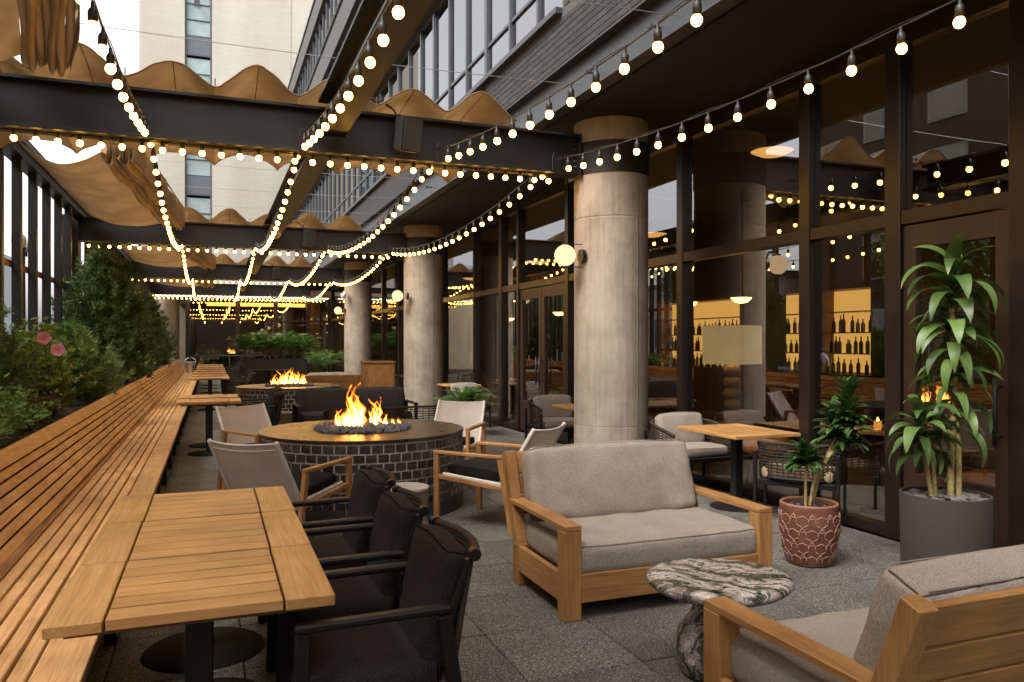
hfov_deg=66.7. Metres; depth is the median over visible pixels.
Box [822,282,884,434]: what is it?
back bar
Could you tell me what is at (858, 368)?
bottle
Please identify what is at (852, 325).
bottle
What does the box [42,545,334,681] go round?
dining table
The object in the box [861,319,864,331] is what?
bottle
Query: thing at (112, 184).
gathered canopy
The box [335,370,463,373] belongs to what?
end room floor
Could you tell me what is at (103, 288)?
pine tree
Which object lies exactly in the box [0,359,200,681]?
slatted bench
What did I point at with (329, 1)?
window
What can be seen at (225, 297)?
string light
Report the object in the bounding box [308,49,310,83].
window
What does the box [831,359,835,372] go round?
bottle
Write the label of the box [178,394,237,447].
dining table
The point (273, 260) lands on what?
canvas canopy
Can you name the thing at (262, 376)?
dining chair
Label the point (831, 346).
bottle
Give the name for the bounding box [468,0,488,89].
window
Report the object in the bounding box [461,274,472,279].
ceiling lamp
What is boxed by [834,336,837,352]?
bottle
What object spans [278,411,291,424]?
concrete stool
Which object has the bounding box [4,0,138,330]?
sky
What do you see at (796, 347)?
bottle
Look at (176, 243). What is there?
string light
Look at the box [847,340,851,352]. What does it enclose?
bottle
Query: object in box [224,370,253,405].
dining chair
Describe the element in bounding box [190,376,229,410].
dining table
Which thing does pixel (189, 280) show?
string light
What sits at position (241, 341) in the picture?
areca palm
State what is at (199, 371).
dining table
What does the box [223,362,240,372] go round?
dining chair
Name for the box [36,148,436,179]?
canopy wire
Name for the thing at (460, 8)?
window
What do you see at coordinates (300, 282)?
string light
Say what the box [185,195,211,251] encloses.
window
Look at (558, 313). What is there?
pendant lamp
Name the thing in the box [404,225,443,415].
concrete column
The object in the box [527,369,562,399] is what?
booth seat
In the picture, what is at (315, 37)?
window
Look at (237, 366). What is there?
dining chair
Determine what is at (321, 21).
window
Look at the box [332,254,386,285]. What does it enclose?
string light
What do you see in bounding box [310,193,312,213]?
window
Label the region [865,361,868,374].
bottle
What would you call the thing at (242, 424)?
sling armchair
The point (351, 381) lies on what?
teak sofa
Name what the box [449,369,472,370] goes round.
ground
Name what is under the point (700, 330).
bottle
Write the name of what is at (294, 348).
areca palm
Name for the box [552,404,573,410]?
cafe table
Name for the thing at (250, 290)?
steel crossbeam
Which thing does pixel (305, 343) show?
areca palm
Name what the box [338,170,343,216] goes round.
window
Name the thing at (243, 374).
dining chair
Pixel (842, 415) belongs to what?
compact dracaena
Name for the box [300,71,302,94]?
window
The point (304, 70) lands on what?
window
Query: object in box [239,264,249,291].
steel spine beam
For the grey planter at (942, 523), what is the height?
0.560 m
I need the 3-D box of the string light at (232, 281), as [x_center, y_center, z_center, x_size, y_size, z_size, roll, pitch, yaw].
[-8.273,-1.869,23.604,5.966,0.201,0.061,0,0,-21]
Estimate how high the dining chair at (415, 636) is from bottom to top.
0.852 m
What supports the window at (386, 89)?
in the brick building
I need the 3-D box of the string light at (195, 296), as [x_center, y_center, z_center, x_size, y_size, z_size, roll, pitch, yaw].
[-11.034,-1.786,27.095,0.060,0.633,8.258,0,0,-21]
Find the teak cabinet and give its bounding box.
[360,361,395,386]
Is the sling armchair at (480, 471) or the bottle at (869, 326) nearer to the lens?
the sling armchair at (480, 471)
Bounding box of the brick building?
[287,0,643,285]
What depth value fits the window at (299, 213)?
37.82 m
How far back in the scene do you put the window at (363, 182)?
22.15 m
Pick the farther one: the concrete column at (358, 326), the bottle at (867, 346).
the concrete column at (358, 326)
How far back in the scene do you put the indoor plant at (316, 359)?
33.91 m
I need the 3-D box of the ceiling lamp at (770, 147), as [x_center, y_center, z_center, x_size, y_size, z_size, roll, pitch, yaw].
[2.959,-2.195,8.859,0.548,0.190,0.548,0,0,-21]
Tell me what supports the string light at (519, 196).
hanging from the steel crossbeam at (95, 230)
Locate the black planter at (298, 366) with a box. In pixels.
[240,358,306,379]
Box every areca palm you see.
[226,333,261,358]
[233,332,270,358]
[248,331,291,358]
[256,332,287,358]
[269,330,299,358]
[282,333,308,358]
[287,332,322,357]
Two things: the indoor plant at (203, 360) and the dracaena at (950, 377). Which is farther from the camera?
the indoor plant at (203, 360)
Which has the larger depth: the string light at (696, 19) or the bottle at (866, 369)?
the bottle at (866, 369)
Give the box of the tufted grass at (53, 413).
[46,397,75,420]
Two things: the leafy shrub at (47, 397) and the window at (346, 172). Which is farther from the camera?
the window at (346, 172)
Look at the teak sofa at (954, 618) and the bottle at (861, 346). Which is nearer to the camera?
the teak sofa at (954, 618)
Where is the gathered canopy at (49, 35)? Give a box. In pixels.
[0,0,79,76]
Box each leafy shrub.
[0,372,60,447]
[0,405,13,448]
[1,312,42,369]
[12,383,65,428]
[34,318,135,406]
[77,364,127,397]
[127,351,156,376]
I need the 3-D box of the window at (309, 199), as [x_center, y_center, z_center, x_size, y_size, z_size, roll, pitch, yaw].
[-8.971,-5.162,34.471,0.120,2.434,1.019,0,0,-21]
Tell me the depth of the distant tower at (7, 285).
138.89 m
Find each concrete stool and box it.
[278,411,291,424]
[391,482,428,523]
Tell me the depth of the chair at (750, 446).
8.42 m
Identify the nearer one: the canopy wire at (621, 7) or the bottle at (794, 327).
the canopy wire at (621, 7)
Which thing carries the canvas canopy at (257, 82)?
on the steel crossbeam at (43, 104)
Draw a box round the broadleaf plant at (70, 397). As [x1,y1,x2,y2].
[43,365,86,407]
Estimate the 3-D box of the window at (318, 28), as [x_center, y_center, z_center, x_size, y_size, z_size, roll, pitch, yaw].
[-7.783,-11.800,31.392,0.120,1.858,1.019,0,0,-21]
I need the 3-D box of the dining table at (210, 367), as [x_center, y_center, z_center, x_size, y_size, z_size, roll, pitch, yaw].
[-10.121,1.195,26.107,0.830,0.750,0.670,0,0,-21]
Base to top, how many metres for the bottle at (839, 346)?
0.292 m
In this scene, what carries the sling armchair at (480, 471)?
on the terrace floor at (627, 639)
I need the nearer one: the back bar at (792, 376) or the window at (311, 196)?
the back bar at (792, 376)
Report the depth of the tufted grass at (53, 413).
7.75 m
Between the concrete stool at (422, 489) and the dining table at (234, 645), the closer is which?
the dining table at (234, 645)
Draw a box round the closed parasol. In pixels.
[189,314,194,361]
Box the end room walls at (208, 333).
[174,296,472,370]
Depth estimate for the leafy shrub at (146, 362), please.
18.18 m
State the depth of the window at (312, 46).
33.35 m
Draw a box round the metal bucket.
[185,357,195,372]
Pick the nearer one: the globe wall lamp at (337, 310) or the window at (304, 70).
the globe wall lamp at (337, 310)
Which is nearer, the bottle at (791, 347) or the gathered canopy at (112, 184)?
the gathered canopy at (112, 184)
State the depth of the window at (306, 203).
35.47 m
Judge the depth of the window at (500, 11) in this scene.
11.68 m
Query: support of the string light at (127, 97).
hanging from the steel crossbeam at (43, 104)
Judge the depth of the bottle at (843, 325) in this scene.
13.87 m
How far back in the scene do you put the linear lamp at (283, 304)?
35.49 m
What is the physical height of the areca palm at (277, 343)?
1.122 m
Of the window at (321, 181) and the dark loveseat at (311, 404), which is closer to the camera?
the dark loveseat at (311, 404)
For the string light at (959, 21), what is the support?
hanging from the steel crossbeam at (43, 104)
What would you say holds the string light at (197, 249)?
hanging from the steel crossbeam at (95, 230)
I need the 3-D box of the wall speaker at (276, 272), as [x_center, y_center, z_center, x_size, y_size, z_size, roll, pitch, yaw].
[-7.350,-2.183,23.627,0.616,0.555,0.348,0,0,-35]
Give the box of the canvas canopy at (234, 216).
[184,207,363,230]
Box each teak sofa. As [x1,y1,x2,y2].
[303,372,361,390]
[502,439,771,622]
[704,544,1023,681]
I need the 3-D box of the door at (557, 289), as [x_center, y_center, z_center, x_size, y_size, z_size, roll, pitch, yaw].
[0.653,0.320,12.399,0.154,2.460,0.949,0,0,-21]
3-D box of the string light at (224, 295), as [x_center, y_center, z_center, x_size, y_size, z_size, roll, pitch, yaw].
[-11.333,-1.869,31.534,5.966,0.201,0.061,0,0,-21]
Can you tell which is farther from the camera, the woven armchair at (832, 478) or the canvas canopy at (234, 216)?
the canvas canopy at (234, 216)
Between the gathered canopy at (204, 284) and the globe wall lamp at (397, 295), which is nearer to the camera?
the globe wall lamp at (397, 295)
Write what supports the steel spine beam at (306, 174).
on the steel crossbeam at (43, 104)
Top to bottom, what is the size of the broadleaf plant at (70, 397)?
0.470 m
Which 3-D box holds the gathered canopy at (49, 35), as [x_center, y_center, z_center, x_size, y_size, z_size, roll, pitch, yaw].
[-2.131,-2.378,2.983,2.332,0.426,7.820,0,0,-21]
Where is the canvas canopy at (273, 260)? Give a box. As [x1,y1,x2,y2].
[216,254,312,266]
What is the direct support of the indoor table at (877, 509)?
on the restaurant floor at (861, 479)
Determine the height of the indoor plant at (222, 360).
1.445 m
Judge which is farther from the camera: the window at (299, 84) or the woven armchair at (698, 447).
the window at (299, 84)
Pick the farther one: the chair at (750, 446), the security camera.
the security camera
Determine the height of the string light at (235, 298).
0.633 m
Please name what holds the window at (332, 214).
in the brick building
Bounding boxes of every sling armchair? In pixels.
[207,439,352,521]
[215,403,281,488]
[433,422,565,534]
[434,400,486,487]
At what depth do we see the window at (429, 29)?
15.37 m
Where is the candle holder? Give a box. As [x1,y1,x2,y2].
[874,417,881,429]
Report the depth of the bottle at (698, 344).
18.02 m
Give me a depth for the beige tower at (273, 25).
43.27 m
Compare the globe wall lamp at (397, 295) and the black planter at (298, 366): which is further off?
the black planter at (298, 366)
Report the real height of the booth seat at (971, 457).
0.932 m
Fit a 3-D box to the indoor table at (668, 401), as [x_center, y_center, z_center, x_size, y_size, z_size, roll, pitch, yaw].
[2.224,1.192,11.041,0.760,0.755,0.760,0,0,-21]
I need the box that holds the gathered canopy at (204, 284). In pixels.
[153,278,214,287]
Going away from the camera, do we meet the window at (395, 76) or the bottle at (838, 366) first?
the bottle at (838, 366)
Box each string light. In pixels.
[0,128,565,184]
[76,0,150,135]
[87,242,395,258]
[132,277,332,285]
[148,144,182,248]
[154,295,328,300]
[157,294,302,298]
[181,246,192,283]
[192,281,197,299]
[233,282,240,300]
[240,249,254,285]
[255,156,299,252]
[269,284,285,300]
[288,252,324,285]
[300,0,403,149]
[302,283,330,300]
[326,166,432,254]
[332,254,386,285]
[389,176,544,255]
[437,0,701,161]
[552,0,965,170]
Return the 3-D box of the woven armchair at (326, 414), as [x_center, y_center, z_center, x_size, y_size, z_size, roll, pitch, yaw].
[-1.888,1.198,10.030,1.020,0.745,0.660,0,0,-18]
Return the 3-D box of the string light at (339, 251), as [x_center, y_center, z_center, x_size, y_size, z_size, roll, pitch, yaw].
[-2.358,-1.801,12.221,0.061,0.603,8.258,0,0,-21]
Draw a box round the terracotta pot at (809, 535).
[778,496,840,567]
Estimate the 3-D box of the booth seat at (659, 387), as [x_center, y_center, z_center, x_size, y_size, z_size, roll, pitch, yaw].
[2.218,1.104,13.825,0.694,0.932,1.604,0,0,-21]
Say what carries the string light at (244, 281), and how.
hanging from the steel crossbeam at (234, 271)
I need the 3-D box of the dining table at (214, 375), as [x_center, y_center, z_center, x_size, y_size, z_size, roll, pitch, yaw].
[-7.446,1.195,19.207,0.830,0.750,0.670,0,0,-21]
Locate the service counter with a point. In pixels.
(232, 364)
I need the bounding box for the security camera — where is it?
[341,291,346,298]
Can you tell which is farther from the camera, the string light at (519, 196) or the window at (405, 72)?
the window at (405, 72)
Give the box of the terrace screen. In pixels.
[0,140,154,372]
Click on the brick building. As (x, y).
(538, 40)
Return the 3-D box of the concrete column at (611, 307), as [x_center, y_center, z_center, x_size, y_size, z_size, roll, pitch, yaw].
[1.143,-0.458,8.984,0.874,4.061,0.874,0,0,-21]
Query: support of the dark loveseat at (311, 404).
on the terrace floor at (627, 639)
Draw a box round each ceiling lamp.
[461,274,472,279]
[527,257,550,263]
[648,226,668,237]
[747,135,797,157]
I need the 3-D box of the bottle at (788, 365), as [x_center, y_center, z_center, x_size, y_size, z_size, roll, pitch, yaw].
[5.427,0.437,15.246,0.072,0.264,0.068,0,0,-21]
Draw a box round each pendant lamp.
[509,264,514,320]
[553,312,562,315]
[731,186,751,302]
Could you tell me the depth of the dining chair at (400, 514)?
3.44 m
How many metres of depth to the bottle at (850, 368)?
13.73 m
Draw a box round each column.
[158,296,178,372]
[310,302,325,371]
[344,261,371,374]
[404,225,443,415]
[574,116,648,443]
[740,200,785,430]
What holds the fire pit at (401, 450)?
on the terrace floor at (627, 639)
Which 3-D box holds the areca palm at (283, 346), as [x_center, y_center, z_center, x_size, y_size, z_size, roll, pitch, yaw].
[-9.230,0.102,31.753,2.113,1.180,1.512,0,0,-21]
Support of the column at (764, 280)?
on the restaurant floor at (861, 479)
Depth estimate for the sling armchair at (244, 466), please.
5.66 m
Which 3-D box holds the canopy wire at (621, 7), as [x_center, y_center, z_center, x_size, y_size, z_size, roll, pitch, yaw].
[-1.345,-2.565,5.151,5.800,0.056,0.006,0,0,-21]
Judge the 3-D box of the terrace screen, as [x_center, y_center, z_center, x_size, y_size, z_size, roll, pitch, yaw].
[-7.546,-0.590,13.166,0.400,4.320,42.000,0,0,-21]
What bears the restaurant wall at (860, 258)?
on the restaurant floor at (861, 479)
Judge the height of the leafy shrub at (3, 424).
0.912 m
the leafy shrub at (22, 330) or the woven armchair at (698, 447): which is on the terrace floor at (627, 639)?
the woven armchair at (698, 447)
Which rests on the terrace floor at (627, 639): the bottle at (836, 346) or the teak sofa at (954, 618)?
the teak sofa at (954, 618)
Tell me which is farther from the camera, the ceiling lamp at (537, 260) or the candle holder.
the ceiling lamp at (537, 260)
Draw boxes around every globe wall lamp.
[334,306,345,314]
[392,289,408,301]
[554,243,586,267]
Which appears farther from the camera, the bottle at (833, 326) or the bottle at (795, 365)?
the bottle at (795, 365)
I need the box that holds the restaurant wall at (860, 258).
[481,230,994,407]
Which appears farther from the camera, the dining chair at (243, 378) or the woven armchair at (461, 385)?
the dining chair at (243, 378)
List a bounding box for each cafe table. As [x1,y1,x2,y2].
[437,383,480,386]
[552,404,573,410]
[677,423,800,512]
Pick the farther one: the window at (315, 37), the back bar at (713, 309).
the window at (315, 37)
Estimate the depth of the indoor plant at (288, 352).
35.90 m
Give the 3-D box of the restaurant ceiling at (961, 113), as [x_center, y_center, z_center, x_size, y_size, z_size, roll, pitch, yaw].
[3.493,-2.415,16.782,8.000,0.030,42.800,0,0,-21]
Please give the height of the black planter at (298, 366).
0.885 m
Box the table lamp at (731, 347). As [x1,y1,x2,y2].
[702,325,762,465]
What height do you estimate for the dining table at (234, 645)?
0.750 m
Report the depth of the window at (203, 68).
42.92 m
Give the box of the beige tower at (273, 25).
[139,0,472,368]
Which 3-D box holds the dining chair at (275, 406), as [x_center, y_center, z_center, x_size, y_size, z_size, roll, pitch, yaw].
[-3.618,1.147,11.197,0.701,0.852,0.598,0,0,-19]
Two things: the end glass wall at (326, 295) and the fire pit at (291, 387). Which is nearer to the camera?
the fire pit at (291, 387)
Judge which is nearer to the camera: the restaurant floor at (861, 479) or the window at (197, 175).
the restaurant floor at (861, 479)
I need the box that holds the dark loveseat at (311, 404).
[292,386,417,422]
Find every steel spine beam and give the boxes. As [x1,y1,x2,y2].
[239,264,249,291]
[246,225,269,274]
[264,157,327,240]
[318,0,433,137]
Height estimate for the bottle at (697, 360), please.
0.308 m
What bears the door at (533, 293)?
in the glass storefront
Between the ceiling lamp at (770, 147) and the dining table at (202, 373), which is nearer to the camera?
the ceiling lamp at (770, 147)
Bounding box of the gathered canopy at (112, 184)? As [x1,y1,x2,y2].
[19,142,185,230]
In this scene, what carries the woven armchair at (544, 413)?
on the terrace floor at (627, 639)
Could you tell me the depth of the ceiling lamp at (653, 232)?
15.84 m
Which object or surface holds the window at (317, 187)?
in the brick building
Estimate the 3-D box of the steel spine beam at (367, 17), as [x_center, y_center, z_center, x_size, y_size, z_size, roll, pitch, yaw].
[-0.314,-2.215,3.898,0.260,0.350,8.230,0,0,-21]
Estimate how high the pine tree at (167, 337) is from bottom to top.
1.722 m
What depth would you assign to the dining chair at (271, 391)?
12.10 m
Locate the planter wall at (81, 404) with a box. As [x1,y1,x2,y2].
[0,362,168,548]
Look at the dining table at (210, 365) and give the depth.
27.79 m
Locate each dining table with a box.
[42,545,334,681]
[80,510,310,681]
[105,486,294,673]
[176,398,240,455]
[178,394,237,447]
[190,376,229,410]
[192,374,227,405]
[193,372,226,374]
[194,370,225,372]
[196,368,224,392]
[197,366,223,388]
[198,364,222,385]
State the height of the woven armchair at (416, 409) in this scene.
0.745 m
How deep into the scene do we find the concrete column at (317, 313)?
36.36 m
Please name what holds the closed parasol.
on the terrace floor at (627, 639)
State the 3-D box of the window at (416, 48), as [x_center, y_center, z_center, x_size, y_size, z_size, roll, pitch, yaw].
[-1.994,-5.162,16.391,0.120,2.434,1.019,0,0,-21]
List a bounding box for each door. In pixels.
[520,287,541,431]
[538,283,564,441]
[904,209,1008,548]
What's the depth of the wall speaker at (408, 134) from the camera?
7.77 m
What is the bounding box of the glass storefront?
[331,0,1023,548]
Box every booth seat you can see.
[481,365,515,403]
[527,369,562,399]
[648,377,675,435]
[694,383,774,428]
[922,401,994,476]
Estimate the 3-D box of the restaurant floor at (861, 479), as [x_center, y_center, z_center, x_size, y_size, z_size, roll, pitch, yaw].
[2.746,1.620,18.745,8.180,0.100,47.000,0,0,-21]
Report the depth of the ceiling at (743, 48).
7.12 m
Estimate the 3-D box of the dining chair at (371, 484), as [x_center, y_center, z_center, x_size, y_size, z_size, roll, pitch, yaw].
[-0.992,1.147,4.227,0.701,0.852,0.598,0,0,-22]
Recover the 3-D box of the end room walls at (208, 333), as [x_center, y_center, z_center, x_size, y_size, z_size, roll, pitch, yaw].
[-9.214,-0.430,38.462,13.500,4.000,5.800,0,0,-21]
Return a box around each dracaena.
[781,375,875,505]
[876,233,1015,495]
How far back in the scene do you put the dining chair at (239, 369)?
24.24 m
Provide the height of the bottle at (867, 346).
0.298 m
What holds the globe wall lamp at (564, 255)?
attached to the concrete column at (611, 307)
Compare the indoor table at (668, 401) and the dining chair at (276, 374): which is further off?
the dining chair at (276, 374)
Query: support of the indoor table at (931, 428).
on the restaurant floor at (861, 479)
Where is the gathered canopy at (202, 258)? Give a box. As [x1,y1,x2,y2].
[121,244,216,269]
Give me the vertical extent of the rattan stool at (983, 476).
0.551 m
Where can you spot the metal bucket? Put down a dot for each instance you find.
(190, 367)
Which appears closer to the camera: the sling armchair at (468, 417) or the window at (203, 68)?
the sling armchair at (468, 417)
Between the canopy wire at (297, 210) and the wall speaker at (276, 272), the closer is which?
the canopy wire at (297, 210)
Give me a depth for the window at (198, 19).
42.84 m
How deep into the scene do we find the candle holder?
7.18 m
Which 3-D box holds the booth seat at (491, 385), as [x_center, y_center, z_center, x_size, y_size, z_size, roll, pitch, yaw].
[-0.410,1.104,20.636,0.694,0.932,1.604,0,0,-21]
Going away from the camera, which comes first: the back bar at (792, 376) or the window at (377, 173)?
the back bar at (792, 376)
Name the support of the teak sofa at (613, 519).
on the terrace floor at (627, 639)
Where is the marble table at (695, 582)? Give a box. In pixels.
[646,558,794,681]
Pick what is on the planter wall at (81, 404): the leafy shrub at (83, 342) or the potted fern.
the leafy shrub at (83, 342)
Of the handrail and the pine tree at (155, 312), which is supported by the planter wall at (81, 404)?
the pine tree at (155, 312)
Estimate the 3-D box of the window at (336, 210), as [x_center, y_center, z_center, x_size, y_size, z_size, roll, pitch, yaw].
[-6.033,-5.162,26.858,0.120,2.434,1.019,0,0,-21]
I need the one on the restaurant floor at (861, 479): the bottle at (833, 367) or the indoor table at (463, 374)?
the indoor table at (463, 374)
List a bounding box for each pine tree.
[0,298,51,409]
[51,241,177,388]
[130,288,179,366]
[155,336,172,365]
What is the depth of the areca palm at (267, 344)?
31.32 m
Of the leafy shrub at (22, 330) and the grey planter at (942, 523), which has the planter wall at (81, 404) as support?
the leafy shrub at (22, 330)
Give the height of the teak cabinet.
1.120 m
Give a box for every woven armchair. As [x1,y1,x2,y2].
[323,407,406,419]
[379,405,436,420]
[444,382,491,427]
[525,394,573,443]
[644,412,729,475]
[753,440,849,512]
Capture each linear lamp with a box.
[207,301,234,305]
[240,302,272,306]
[278,302,304,306]
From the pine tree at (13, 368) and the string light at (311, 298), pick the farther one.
the string light at (311, 298)
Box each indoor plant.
[179,343,223,364]
[202,345,241,370]
[272,347,305,357]
[303,348,343,371]
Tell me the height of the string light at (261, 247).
0.633 m
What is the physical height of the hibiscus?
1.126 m
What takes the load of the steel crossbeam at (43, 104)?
attached to the terrace screen
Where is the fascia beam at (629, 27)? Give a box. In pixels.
[311,0,742,267]
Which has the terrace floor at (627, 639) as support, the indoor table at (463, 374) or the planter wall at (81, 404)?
the planter wall at (81, 404)
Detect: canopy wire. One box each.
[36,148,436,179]
[80,23,578,84]
[176,185,404,198]
[181,203,379,213]
[568,0,682,16]
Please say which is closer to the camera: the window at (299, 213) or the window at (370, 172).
the window at (370, 172)
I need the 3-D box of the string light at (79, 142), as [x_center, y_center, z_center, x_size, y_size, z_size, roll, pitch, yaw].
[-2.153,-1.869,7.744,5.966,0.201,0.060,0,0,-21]
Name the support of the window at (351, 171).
in the brick building
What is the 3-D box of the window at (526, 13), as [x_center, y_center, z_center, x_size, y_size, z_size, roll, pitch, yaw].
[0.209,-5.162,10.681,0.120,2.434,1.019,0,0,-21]
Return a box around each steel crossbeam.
[0,72,581,182]
[79,217,404,256]
[129,261,342,283]
[150,282,310,296]
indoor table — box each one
[450,373,472,381]
[495,378,529,413]
[648,397,695,412]
[854,428,884,514]
[867,424,948,435]
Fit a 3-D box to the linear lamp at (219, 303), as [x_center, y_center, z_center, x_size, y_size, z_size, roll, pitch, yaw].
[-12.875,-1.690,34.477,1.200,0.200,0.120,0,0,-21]
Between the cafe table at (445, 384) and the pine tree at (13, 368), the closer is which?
the pine tree at (13, 368)
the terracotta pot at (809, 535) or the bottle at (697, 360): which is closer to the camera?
the terracotta pot at (809, 535)
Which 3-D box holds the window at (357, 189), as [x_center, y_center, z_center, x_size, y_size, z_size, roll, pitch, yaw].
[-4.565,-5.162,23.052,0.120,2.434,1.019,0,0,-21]
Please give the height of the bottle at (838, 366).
0.297 m
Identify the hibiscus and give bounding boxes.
[0,313,82,412]
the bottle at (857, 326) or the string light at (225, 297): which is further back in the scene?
the string light at (225, 297)
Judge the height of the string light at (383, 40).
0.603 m
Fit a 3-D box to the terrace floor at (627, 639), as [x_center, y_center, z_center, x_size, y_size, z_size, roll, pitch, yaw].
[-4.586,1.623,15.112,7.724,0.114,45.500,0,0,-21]
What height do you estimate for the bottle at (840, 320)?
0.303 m
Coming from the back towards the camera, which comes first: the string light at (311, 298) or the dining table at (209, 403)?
the string light at (311, 298)
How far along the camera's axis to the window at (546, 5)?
9.98 m
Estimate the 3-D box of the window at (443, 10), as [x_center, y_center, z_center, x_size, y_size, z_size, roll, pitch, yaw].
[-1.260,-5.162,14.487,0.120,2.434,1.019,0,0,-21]
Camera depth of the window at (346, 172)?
24.94 m
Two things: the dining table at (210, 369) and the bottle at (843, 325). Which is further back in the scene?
the dining table at (210, 369)
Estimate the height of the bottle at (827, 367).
0.292 m
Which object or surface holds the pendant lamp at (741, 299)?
hanging from the restaurant ceiling at (961, 113)
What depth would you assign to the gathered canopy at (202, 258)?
20.17 m
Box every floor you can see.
[85,380,899,681]
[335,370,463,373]
[395,371,926,541]
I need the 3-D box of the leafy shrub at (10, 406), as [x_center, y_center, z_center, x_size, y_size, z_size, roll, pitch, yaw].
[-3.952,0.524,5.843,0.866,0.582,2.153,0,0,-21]
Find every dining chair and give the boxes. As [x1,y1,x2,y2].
[221,363,242,387]
[221,365,244,391]
[222,366,247,393]
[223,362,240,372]
[223,368,250,393]
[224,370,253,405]
[225,372,256,406]
[236,391,285,425]
[241,369,269,384]
[241,387,282,412]
[258,464,395,644]
[266,485,428,681]
[269,369,294,383]
[277,515,481,681]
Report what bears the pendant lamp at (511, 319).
hanging from the restaurant ceiling at (961, 113)
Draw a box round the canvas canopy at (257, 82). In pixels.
[0,42,517,182]
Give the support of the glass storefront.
on the ground at (460, 369)
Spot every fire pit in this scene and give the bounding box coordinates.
[236,376,340,410]
[258,399,462,521]
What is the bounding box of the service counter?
[195,356,253,367]
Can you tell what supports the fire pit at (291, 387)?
on the terrace floor at (627, 639)
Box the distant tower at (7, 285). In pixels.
[4,254,10,335]
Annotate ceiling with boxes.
[300,0,957,294]
[339,8,1008,291]
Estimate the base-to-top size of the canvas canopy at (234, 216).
0.473 m
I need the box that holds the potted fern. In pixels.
[428,386,503,405]
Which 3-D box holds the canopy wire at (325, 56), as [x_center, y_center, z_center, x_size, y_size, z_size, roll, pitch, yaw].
[-1.985,-2.565,6.812,5.800,0.056,0.006,0,0,-21]
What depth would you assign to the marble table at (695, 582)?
3.60 m
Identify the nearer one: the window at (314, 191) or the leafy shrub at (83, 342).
the leafy shrub at (83, 342)
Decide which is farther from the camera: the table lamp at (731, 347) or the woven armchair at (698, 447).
the table lamp at (731, 347)
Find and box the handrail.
[188,355,310,371]
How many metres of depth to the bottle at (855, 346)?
13.63 m
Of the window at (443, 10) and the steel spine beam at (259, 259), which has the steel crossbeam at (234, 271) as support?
the steel spine beam at (259, 259)
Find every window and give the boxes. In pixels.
[185,0,211,58]
[185,55,211,84]
[185,154,211,196]
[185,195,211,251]
[298,79,300,94]
[298,211,300,255]
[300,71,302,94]
[303,65,305,93]
[304,200,307,212]
[305,56,308,90]
[307,196,310,212]
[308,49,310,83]
[310,41,313,75]
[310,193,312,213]
[312,188,315,215]
[313,32,316,68]
[315,182,319,219]
[316,22,319,60]
[319,11,323,51]
[319,178,322,222]
[322,172,326,225]
[323,0,327,42]
[326,168,330,225]
[327,0,331,32]
[330,169,334,221]
[331,0,335,21]
[334,173,338,219]
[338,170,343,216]
[343,169,348,211]
[348,168,354,206]
[354,168,360,201]
[360,168,366,195]
[366,168,373,189]
[373,90,381,182]
[381,78,390,174]
[389,63,399,96]
[399,48,410,91]
[409,30,422,91]
[421,10,435,101]
[434,0,451,109]
[450,0,468,106]
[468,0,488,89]
[488,0,512,70]
[511,0,540,46]
[541,0,562,19]
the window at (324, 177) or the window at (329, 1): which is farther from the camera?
the window at (324, 177)
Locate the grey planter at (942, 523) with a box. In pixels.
[899,486,993,563]
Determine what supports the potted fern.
on the terrace floor at (627, 639)
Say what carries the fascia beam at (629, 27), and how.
attached to the ceiling at (743, 48)
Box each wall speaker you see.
[264,261,281,278]
[291,221,316,247]
[370,97,422,152]
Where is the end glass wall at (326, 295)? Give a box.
[154,291,330,373]
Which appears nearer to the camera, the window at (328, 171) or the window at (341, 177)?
the window at (341, 177)
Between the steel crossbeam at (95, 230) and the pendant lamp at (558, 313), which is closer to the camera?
the steel crossbeam at (95, 230)
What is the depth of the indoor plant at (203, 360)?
34.52 m
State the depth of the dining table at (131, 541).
3.28 m
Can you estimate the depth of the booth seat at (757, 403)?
11.11 m
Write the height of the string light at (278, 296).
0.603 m
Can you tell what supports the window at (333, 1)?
in the brick building
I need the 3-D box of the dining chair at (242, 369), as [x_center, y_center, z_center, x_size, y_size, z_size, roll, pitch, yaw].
[-8.047,1.147,22.620,0.701,0.852,0.598,0,0,-21]
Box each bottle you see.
[671,337,673,349]
[696,353,698,365]
[697,337,699,349]
[698,323,701,333]
[787,319,790,332]
[787,357,790,370]
[789,340,792,351]
[793,318,796,332]
[793,357,796,370]
[795,340,798,351]
[825,357,829,372]
[830,337,833,352]
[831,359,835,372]
[832,317,835,331]
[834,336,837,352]
[836,357,840,372]
[838,337,841,352]
[839,316,841,331]
[841,314,845,331]
[842,359,845,373]
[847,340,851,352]
[849,360,852,373]
[850,316,854,331]
[854,337,857,352]
[856,319,859,331]
[856,358,860,373]
[859,337,862,352]
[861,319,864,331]
[865,336,869,352]
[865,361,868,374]
[868,315,870,331]
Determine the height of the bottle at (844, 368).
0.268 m
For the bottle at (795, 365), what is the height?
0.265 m
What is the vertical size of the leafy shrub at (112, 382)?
0.532 m
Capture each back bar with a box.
[654,294,739,410]
[786,289,798,424]
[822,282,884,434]
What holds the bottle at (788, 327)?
on the back bar at (792, 376)
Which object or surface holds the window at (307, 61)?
in the brick building
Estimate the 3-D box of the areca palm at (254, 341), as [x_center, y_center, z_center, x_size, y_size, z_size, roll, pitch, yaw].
[-10.315,0.137,31.468,1.782,1.110,1.769,0,0,7]
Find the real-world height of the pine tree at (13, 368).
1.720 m

